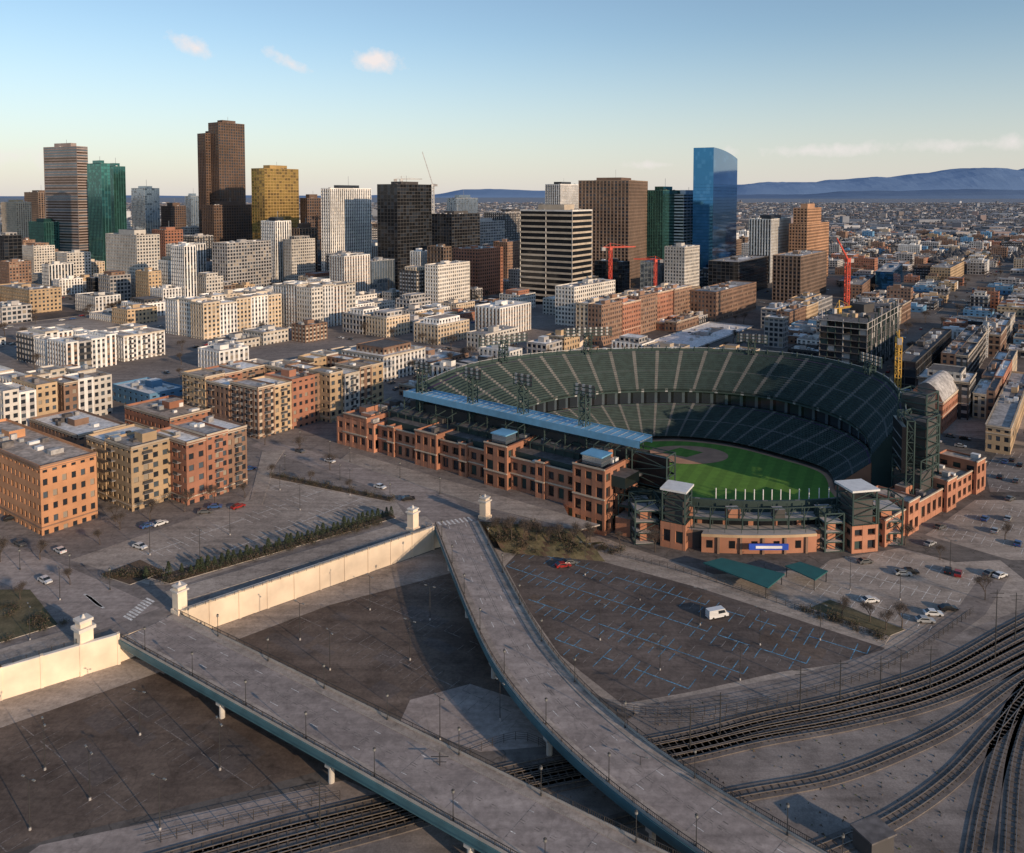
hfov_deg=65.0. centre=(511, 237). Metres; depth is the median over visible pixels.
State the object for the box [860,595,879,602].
parked car
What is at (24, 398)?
apartment building
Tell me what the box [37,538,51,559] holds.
bare tree
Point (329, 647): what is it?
street lamp
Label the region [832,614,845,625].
shrub
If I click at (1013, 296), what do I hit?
brick building
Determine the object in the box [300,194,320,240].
office tower
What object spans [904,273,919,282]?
warehouse
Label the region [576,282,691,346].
brick office building
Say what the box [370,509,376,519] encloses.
conifer tree
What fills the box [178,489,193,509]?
bare tree
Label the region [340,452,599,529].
pavement
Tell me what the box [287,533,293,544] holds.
conifer tree
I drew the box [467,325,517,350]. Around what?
warehouse
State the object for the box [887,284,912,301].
brick building
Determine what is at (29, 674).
retaining wall
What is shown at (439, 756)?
utility pole
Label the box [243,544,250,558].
conifer tree
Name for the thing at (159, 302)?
warehouse
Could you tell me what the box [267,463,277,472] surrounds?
bare tree
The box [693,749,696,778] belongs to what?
street lamp
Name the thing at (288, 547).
shrub
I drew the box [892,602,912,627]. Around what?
bare tree
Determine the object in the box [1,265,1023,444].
city block pavements
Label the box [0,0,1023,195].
sky
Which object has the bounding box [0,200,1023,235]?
distant suburbs
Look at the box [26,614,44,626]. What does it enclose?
shrub
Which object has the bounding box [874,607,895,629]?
bare tree
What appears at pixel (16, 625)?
planting bed
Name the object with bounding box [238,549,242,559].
conifer tree
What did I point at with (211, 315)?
apartment building
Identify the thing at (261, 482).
pavement
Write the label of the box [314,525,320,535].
conifer tree
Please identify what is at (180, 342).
bare tree
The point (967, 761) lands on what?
railway track
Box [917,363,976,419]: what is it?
commercial building
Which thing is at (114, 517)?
bare tree
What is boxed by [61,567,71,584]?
bare tree
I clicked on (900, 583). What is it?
street lamp
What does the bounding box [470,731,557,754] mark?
chain link fence
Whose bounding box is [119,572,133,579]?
shrub
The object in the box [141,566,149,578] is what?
conifer tree
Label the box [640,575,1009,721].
side street
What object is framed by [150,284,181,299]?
office building
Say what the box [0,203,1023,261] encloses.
distant trees
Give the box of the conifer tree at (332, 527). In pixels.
[331,522,336,532]
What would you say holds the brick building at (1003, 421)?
on the ground
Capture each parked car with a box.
[3,515,14,521]
[13,538,26,546]
[37,575,52,584]
[53,546,66,553]
[132,541,147,549]
[139,522,152,528]
[152,519,167,526]
[197,508,212,513]
[207,503,222,508]
[230,503,245,509]
[247,466,256,470]
[295,447,304,452]
[324,458,335,462]
[373,483,386,488]
[401,495,414,500]
[555,561,570,568]
[562,558,577,564]
[856,557,873,564]
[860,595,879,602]
[893,536,900,541]
[894,569,912,576]
[901,567,919,574]
[914,615,935,623]
[922,608,943,616]
[923,539,936,546]
[934,523,945,529]
[938,603,958,611]
[944,433,955,437]
[944,566,951,574]
[954,443,966,447]
[954,569,961,577]
[959,436,970,440]
[980,515,989,521]
[982,569,995,576]
[990,527,999,533]
[992,571,1007,578]
[996,474,1003,478]
[1004,495,1015,500]
[1004,515,1011,521]
[1012,478,1019,482]
[1013,539,1022,546]
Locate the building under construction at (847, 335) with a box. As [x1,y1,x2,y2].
[818,296,899,368]
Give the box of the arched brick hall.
[913,370,958,432]
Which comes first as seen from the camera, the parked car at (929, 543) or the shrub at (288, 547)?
the shrub at (288, 547)
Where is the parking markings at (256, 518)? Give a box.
[138,482,370,553]
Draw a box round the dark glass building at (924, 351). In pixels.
[893,328,951,388]
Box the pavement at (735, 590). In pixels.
[593,541,889,644]
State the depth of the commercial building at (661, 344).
538.55 m
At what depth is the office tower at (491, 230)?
1120.83 m
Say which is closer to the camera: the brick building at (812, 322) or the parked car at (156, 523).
the parked car at (156, 523)
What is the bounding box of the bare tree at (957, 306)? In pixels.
[955,304,963,315]
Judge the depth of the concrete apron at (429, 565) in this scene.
221.12 m
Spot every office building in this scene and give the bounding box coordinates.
[0,232,21,260]
[0,282,61,313]
[22,237,34,244]
[22,242,54,272]
[31,273,41,283]
[42,261,73,285]
[53,275,82,294]
[57,249,90,275]
[74,274,92,280]
[83,281,85,292]
[86,273,103,292]
[91,259,104,274]
[98,270,130,300]
[135,267,161,296]
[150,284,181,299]
[158,256,171,285]
[166,242,205,274]
[171,243,196,296]
[197,272,223,295]
[206,258,211,271]
[223,281,235,288]
[233,282,254,288]
[283,235,314,280]
[298,271,329,280]
[317,240,319,261]
[318,262,321,271]
[326,251,363,271]
[329,252,369,291]
[365,289,381,297]
[370,257,394,291]
[372,243,377,258]
[382,288,398,304]
[399,265,424,297]
[410,248,426,265]
[427,244,450,263]
[470,287,481,300]
[475,300,530,331]
[493,239,519,278]
[503,278,508,289]
[509,268,519,288]
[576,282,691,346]
[594,258,629,292]
[656,309,707,331]
[690,280,755,321]
[699,268,707,286]
[699,274,703,287]
[708,255,768,290]
[761,292,831,328]
[845,274,874,297]
[875,263,902,289]
[877,298,910,324]
[930,260,963,280]
[941,325,990,371]
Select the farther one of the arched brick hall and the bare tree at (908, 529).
the arched brick hall
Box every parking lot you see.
[0,672,326,852]
[71,473,404,584]
[237,573,503,718]
[505,554,883,703]
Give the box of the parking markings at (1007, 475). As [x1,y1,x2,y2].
[989,453,1023,491]
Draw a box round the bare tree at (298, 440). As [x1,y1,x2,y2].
[292,435,305,446]
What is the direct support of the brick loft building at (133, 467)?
on the street terrace
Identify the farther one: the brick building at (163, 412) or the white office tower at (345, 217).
the white office tower at (345, 217)
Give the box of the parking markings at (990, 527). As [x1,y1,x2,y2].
[933,500,1023,552]
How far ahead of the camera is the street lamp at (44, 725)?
153.75 m
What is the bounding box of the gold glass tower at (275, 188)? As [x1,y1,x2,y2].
[251,162,298,239]
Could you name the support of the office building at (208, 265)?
on the ground
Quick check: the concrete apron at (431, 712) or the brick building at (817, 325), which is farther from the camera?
the brick building at (817, 325)
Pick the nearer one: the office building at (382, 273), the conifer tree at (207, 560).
the conifer tree at (207, 560)
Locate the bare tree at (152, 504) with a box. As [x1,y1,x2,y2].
[144,499,158,519]
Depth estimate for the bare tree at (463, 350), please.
494.80 m
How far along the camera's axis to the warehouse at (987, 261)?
1135.55 m
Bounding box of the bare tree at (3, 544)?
[0,535,12,561]
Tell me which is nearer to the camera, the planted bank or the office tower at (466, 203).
the planted bank
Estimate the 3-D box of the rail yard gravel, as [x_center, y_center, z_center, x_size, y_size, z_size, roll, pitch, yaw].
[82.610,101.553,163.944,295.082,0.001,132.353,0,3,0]
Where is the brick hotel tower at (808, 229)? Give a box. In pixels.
[789,200,828,276]
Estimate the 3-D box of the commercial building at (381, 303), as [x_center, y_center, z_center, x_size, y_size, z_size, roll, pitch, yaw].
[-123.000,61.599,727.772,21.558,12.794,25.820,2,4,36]
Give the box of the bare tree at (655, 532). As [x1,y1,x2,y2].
[642,528,664,551]
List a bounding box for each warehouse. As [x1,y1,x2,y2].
[0,418,97,535]
[89,308,111,321]
[121,296,164,315]
[198,342,248,367]
[215,332,259,346]
[242,325,288,344]
[341,338,425,381]
[342,306,378,333]
[398,375,433,395]
[410,315,423,332]
[414,313,468,344]
[421,303,449,310]
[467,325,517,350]
[479,298,496,302]
[499,288,534,308]
[569,346,590,350]
[654,321,753,346]
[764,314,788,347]
[851,298,876,302]
[853,269,874,275]
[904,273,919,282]
[912,299,936,309]
[913,293,918,299]
[914,296,940,307]
[921,296,944,304]
[938,280,956,290]
[942,326,964,338]
[969,258,988,272]
[997,302,1023,316]
[998,277,1020,284]
[1010,268,1023,273]
[1013,333,1023,343]
[1016,329,1023,333]
[1018,321,1023,328]
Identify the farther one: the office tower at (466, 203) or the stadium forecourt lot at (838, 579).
the office tower at (466, 203)
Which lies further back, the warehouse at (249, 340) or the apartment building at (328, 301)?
the apartment building at (328, 301)
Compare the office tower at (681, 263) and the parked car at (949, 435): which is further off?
the office tower at (681, 263)
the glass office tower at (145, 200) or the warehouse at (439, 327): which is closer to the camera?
the warehouse at (439, 327)
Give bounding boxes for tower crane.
[394,176,420,181]
[422,152,437,213]
[601,243,635,279]
[634,256,662,285]
[832,300,851,313]
[837,238,853,307]
[894,330,902,388]
[956,316,997,357]
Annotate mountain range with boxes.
[0,168,1023,197]
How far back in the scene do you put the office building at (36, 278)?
993.48 m
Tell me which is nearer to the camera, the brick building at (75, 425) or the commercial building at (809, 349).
the brick building at (75, 425)
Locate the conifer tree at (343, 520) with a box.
[340,516,346,529]
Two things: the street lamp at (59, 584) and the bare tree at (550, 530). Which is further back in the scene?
the bare tree at (550, 530)
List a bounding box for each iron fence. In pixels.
[0,632,100,665]
[152,516,390,583]
[185,528,425,609]
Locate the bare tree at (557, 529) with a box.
[552,523,562,541]
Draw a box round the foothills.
[737,189,1023,198]
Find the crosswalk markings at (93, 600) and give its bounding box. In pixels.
[83,517,472,619]
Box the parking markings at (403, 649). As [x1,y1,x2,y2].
[289,578,516,724]
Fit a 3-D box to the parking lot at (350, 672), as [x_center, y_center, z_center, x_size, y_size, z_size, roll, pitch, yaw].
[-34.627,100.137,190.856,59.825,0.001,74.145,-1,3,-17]
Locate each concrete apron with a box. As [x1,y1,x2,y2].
[0,658,164,727]
[213,536,1023,712]
[401,684,545,751]
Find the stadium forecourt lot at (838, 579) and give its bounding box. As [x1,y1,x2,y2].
[791,548,983,636]
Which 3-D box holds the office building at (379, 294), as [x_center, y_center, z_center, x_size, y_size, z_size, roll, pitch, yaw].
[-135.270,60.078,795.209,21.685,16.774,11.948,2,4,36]
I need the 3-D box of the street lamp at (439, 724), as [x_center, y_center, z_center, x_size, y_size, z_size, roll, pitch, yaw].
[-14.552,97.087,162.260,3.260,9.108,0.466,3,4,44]
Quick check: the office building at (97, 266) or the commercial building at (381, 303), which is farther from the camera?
the office building at (97, 266)
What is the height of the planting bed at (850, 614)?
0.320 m
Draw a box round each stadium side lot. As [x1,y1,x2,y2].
[926,500,1023,559]
[986,448,1023,491]
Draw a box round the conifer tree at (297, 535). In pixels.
[294,531,300,542]
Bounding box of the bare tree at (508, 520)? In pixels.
[500,514,517,538]
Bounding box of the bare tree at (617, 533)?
[612,529,624,540]
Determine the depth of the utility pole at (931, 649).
178.51 m
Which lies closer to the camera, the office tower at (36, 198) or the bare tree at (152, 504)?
the bare tree at (152, 504)
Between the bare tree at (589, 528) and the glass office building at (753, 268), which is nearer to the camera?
the bare tree at (589, 528)
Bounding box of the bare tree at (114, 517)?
[108,511,126,529]
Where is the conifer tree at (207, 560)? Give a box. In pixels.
[204,555,211,568]
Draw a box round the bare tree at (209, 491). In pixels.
[206,483,218,502]
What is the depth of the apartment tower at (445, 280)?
757.33 m
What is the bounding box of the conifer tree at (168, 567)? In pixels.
[165,561,173,574]
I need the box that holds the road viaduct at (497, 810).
[119,610,680,852]
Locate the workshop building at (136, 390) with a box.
[112,377,182,403]
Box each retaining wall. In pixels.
[0,632,120,700]
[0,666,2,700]
[177,525,434,627]
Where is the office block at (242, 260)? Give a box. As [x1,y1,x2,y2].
[212,239,271,286]
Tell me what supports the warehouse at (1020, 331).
on the ground
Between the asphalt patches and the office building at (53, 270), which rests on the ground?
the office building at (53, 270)
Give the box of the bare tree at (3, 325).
[0,322,6,336]
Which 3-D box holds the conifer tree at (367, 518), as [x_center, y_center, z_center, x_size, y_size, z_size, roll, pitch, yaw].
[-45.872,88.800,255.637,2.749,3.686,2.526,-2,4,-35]
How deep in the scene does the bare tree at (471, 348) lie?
505.62 m
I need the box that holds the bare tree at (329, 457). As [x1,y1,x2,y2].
[322,453,336,464]
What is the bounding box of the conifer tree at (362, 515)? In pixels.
[359,511,365,523]
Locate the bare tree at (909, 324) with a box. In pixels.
[905,322,912,333]
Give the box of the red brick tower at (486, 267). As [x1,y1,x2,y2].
[453,245,502,296]
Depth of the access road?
140.68 m
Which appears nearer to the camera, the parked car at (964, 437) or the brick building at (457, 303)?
the parked car at (964, 437)
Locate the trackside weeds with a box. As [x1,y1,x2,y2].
[566,699,1018,852]
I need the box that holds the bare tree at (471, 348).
[466,344,477,354]
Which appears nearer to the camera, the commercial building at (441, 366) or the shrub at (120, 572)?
the shrub at (120, 572)
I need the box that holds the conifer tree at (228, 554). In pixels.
[225,549,232,564]
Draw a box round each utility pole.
[310,780,328,829]
[431,752,448,765]
[682,704,698,747]
[713,692,727,734]
[793,666,807,711]
[833,660,847,699]
[875,655,886,698]
[924,646,937,689]
[990,590,1003,659]
[1014,593,1016,639]
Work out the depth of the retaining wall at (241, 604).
222.08 m
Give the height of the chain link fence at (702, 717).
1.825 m
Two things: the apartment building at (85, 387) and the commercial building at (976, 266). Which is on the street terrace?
the apartment building at (85, 387)
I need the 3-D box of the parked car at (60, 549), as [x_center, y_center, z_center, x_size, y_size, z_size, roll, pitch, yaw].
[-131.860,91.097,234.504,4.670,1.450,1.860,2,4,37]
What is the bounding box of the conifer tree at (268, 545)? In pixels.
[264,537,272,550]
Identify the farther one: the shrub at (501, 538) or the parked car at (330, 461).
the parked car at (330, 461)
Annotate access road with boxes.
[29,780,376,852]
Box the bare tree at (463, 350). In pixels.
[456,347,471,357]
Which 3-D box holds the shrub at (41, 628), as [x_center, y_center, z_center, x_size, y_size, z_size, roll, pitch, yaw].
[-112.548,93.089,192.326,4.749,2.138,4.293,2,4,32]
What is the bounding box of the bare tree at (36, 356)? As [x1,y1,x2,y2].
[28,352,42,368]
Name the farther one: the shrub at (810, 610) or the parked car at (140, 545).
the parked car at (140, 545)
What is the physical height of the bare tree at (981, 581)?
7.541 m
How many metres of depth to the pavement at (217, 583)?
228.78 m
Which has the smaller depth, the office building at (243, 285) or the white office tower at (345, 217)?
the office building at (243, 285)
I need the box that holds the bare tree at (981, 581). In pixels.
[972,572,995,599]
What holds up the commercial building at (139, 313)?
on the street terrace
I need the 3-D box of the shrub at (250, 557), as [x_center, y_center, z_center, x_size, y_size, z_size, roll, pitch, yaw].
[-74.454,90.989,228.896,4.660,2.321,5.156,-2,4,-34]
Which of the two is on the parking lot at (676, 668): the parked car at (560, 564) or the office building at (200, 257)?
the parked car at (560, 564)
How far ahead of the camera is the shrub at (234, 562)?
226.40 m
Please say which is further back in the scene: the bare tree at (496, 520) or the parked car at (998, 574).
the bare tree at (496, 520)
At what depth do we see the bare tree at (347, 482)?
281.17 m
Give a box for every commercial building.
[0,300,31,323]
[112,303,157,323]
[302,346,351,354]
[364,298,394,309]
[365,308,409,337]
[396,292,430,307]
[424,346,468,363]
[428,359,469,376]
[449,308,474,320]
[471,300,485,303]
[527,335,561,354]
[543,296,554,314]
[545,329,579,349]
[644,341,689,346]
[712,343,759,350]
[788,325,815,334]
[788,343,818,357]
[836,277,851,285]
[911,302,926,311]
[914,265,931,278]
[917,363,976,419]
[926,273,940,280]
[933,285,949,293]
[948,276,963,285]
[967,259,986,274]
[972,286,999,308]
[999,299,1023,304]
[1006,342,1023,357]
[1011,298,1023,301]
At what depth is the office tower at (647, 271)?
829.80 m
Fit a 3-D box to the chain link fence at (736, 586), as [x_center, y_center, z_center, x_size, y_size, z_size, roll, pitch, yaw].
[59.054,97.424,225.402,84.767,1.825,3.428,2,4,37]
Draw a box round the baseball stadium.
[337,327,986,554]
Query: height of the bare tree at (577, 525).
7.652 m
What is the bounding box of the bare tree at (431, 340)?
[427,338,438,346]
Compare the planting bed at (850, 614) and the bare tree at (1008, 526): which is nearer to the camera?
the planting bed at (850, 614)
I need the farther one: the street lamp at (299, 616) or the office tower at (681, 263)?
the office tower at (681, 263)
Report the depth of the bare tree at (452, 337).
540.34 m
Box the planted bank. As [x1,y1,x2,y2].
[482,522,604,561]
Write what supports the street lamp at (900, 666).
on the rail yard gravel
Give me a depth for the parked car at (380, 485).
285.17 m
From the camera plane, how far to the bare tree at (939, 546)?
242.71 m
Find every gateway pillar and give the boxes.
[71,613,95,676]
[170,581,188,615]
[405,505,419,531]
[478,494,491,520]
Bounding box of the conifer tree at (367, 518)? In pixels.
[364,510,370,522]
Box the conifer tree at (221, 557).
[218,553,225,565]
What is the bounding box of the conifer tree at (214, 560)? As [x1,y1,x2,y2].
[211,556,218,567]
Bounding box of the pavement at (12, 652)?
[0,632,73,664]
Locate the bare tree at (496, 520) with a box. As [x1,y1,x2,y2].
[490,515,504,537]
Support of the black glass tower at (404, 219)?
on the ground
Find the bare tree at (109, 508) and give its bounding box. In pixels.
[106,502,122,521]
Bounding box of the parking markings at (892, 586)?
[807,551,973,629]
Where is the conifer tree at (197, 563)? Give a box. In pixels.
[193,559,202,573]
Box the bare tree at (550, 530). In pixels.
[543,523,556,542]
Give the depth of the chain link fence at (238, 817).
140.90 m
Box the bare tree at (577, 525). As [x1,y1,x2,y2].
[569,521,583,542]
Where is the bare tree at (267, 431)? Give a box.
[262,427,271,441]
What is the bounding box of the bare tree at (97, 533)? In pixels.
[92,528,101,542]
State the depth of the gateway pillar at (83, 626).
184.92 m
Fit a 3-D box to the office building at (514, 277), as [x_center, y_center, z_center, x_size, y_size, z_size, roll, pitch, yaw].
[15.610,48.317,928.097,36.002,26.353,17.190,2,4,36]
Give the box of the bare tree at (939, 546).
[932,544,944,557]
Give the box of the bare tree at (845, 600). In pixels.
[836,595,852,615]
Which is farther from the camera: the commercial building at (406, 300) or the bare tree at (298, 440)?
the commercial building at (406, 300)
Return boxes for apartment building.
[0,365,57,426]
[16,324,116,367]
[24,364,112,415]
[101,323,164,361]
[165,289,281,339]
[181,358,319,438]
[233,285,272,291]
[270,349,383,422]
[272,277,355,326]
[555,278,614,325]
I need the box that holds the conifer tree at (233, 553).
[229,550,236,560]
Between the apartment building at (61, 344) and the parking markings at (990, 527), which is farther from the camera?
the apartment building at (61, 344)
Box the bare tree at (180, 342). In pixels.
[175,338,185,346]
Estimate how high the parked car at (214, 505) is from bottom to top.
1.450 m
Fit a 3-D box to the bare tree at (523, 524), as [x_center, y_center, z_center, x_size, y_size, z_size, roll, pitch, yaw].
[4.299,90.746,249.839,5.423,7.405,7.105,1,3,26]
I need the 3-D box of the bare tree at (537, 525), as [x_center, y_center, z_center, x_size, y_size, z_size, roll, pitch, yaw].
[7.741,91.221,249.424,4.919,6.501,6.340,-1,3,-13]
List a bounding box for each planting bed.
[0,589,57,642]
[810,600,904,635]
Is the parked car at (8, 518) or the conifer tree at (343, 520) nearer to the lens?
the conifer tree at (343, 520)
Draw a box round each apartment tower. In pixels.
[105,229,159,296]
[425,260,469,303]
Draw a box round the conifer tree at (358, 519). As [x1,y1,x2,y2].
[354,513,361,524]
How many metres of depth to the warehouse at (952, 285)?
923.86 m
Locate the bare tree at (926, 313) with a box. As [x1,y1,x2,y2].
[921,310,930,322]
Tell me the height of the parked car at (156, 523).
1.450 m
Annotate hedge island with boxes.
[100,560,164,584]
[150,512,395,583]
[271,474,390,501]
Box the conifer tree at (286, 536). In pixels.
[283,533,290,545]
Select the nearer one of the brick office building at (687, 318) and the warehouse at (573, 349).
the warehouse at (573, 349)
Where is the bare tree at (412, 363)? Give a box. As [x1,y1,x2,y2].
[408,359,419,374]
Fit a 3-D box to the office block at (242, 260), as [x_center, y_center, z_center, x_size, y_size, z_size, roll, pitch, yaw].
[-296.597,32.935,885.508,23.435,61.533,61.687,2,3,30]
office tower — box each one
[0,259,31,283]
[1,200,31,238]
[24,190,44,220]
[28,212,59,250]
[43,140,88,251]
[87,156,111,270]
[110,158,126,232]
[131,184,159,233]
[152,227,182,259]
[161,199,185,228]
[183,233,212,259]
[185,193,198,226]
[261,211,290,282]
[291,223,317,271]
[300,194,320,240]
[321,185,371,270]
[432,204,479,260]
[447,195,477,212]
[480,218,504,245]
[484,209,519,240]
[520,201,591,304]
[545,182,577,208]
[578,177,647,287]
[640,258,663,288]
[646,186,679,259]
[664,243,699,285]
[674,190,692,244]
[748,214,790,282]
[772,250,826,300]
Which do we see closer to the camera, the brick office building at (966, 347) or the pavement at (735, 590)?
the pavement at (735, 590)
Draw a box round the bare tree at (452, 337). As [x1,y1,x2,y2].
[446,334,456,343]
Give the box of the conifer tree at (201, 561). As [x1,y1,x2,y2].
[196,556,206,571]
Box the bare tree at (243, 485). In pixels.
[238,481,246,492]
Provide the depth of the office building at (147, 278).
778.08 m
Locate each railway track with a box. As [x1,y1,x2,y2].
[149,614,1023,852]
[191,629,1023,852]
[231,640,1023,852]
[265,655,1023,852]
[477,666,1023,852]
[811,689,1023,852]
[964,680,1023,852]
[997,715,1023,852]
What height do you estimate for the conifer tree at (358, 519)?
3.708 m
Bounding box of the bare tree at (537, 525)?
[530,522,543,540]
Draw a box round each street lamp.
[21,774,35,830]
[27,602,30,639]
[41,716,45,770]
[56,565,61,599]
[84,744,92,800]
[132,688,145,735]
[147,520,150,554]
[151,773,166,830]
[196,527,201,558]
[215,716,222,770]
[244,679,246,704]
[294,600,304,639]
[304,711,306,738]
[326,628,332,669]
[373,747,375,776]
[386,693,388,719]
[434,693,445,739]
[451,789,454,820]
[574,657,575,681]
[635,809,637,842]
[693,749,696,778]
[694,586,706,624]
[695,813,697,846]
[734,640,747,679]
[755,606,766,644]
[786,803,789,835]
[814,600,827,639]
[841,833,844,852]
[845,556,855,589]
[893,645,908,689]
[895,568,906,599]
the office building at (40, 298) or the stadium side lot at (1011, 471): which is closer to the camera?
the stadium side lot at (1011, 471)
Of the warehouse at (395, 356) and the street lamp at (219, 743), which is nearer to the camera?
the street lamp at (219, 743)
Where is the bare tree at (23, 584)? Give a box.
[11,581,27,599]
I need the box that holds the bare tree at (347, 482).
[344,479,353,486]
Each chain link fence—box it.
[145,790,339,843]
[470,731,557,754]
[595,546,881,637]
[625,606,973,716]
[655,698,793,723]
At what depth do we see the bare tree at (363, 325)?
589.42 m
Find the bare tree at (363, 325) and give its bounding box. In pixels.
[358,321,368,336]
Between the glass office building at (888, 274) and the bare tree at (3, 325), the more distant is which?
the glass office building at (888, 274)
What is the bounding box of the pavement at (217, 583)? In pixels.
[165,516,433,599]
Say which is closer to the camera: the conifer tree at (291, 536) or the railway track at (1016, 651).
the railway track at (1016, 651)
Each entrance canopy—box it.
[703,558,784,597]
[785,562,827,590]
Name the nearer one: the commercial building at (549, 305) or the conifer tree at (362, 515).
the conifer tree at (362, 515)
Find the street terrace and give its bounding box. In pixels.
[0,305,586,661]
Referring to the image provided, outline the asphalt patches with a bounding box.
[0,584,826,786]
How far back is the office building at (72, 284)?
888.32 m
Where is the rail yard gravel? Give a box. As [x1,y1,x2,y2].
[334,609,1023,852]
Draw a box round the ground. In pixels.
[0,196,1023,852]
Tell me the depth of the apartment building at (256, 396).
359.02 m
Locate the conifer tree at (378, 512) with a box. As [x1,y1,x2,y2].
[375,508,380,518]
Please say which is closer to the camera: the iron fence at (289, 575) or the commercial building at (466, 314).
the iron fence at (289, 575)
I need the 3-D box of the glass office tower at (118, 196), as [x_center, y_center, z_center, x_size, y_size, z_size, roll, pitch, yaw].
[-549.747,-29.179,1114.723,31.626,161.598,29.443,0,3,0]
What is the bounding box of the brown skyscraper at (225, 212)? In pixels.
[197,120,251,241]
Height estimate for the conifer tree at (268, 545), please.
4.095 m
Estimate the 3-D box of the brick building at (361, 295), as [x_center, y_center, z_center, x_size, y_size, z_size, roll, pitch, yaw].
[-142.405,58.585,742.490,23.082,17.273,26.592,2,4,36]
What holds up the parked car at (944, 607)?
on the stadium forecourt lot at (838, 579)
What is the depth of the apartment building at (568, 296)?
645.11 m
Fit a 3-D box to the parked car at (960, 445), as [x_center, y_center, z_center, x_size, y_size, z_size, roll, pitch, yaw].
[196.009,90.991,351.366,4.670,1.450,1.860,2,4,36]
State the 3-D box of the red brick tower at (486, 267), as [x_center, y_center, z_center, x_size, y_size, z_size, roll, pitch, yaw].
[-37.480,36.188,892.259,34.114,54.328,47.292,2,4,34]
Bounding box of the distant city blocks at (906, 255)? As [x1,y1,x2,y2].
[0,220,1023,270]
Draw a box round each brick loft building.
[86,424,178,511]
[157,415,247,505]
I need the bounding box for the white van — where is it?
[705,605,728,619]
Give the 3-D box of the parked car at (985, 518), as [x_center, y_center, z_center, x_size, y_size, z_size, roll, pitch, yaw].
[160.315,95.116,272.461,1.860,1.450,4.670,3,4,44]
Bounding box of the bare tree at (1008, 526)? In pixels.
[1000,522,1013,539]
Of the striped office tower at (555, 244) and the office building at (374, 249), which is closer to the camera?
the striped office tower at (555, 244)
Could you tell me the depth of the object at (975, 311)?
729.30 m
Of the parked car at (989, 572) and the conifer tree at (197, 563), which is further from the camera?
the parked car at (989, 572)
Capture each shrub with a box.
[1,633,14,643]
[2,608,15,616]
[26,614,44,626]
[28,611,47,619]
[31,620,50,632]
[33,614,48,623]
[56,618,69,626]
[99,571,114,579]
[114,567,126,576]
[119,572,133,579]
[126,565,141,576]
[152,567,166,576]
[159,572,180,583]
[181,570,191,579]
[204,563,218,570]
[229,555,242,564]
[242,551,259,560]
[253,551,263,559]
[281,544,292,550]
[293,537,308,545]
[305,534,319,543]
[341,526,352,533]
[345,524,360,532]
[388,493,397,500]
[492,531,503,541]
[495,532,507,542]
[511,534,522,543]
[517,540,529,548]
[563,542,575,549]
[802,603,818,615]
[821,607,835,621]
[827,608,841,621]
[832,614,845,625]
[852,624,863,631]
[870,626,889,641]
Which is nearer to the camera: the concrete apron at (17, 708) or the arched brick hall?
the concrete apron at (17, 708)
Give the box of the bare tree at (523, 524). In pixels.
[518,519,532,539]
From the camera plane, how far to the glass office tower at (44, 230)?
1163.23 m
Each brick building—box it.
[0,336,5,344]
[29,408,125,447]
[75,291,120,311]
[124,395,210,428]
[208,339,243,344]
[291,319,326,342]
[355,291,376,300]
[356,300,373,306]
[394,304,436,314]
[416,308,456,316]
[438,299,474,309]
[456,354,499,363]
[479,341,521,357]
[612,333,654,348]
[788,329,809,343]
[791,319,815,326]
[797,333,818,343]
[816,314,826,332]
[835,267,862,274]
[857,291,883,300]
[871,289,886,297]
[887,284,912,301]
[912,284,934,291]
[915,280,938,285]
[918,279,939,282]
[921,291,948,302]
[943,317,967,327]
[951,315,983,324]
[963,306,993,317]
[970,290,989,307]
[972,349,1017,419]
[982,312,1015,355]
[985,371,1023,454]
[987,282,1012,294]
[1008,294,1023,299]
[1011,291,1023,294]
[1013,287,1023,291]
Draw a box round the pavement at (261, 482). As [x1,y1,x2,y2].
[250,450,284,504]
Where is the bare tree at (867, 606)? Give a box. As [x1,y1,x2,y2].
[858,600,876,621]
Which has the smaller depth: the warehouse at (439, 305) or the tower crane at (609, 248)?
the warehouse at (439, 305)
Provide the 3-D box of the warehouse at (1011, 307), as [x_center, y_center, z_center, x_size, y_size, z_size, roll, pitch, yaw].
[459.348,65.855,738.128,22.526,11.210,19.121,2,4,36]
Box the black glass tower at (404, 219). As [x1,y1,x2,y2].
[377,176,431,289]
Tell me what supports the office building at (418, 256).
on the ground
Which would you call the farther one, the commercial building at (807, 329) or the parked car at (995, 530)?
the commercial building at (807, 329)
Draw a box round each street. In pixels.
[0,544,158,629]
[251,440,475,525]
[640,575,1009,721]
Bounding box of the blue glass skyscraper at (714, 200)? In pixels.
[692,147,736,268]
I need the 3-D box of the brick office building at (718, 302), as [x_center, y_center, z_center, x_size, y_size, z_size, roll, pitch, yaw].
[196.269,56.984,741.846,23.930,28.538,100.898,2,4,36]
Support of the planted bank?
on the ground
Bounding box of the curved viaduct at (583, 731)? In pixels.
[434,518,836,852]
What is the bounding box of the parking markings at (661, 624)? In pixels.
[507,554,870,699]
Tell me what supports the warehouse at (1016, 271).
on the ground
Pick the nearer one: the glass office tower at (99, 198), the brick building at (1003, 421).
the brick building at (1003, 421)
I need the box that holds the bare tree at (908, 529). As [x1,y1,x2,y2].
[901,521,915,544]
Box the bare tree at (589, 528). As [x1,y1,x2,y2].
[584,521,596,545]
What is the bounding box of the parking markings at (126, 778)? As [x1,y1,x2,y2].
[0,687,268,851]
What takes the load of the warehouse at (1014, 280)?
on the ground
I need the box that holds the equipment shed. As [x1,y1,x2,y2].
[850,814,896,852]
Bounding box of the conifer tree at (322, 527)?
[319,522,326,535]

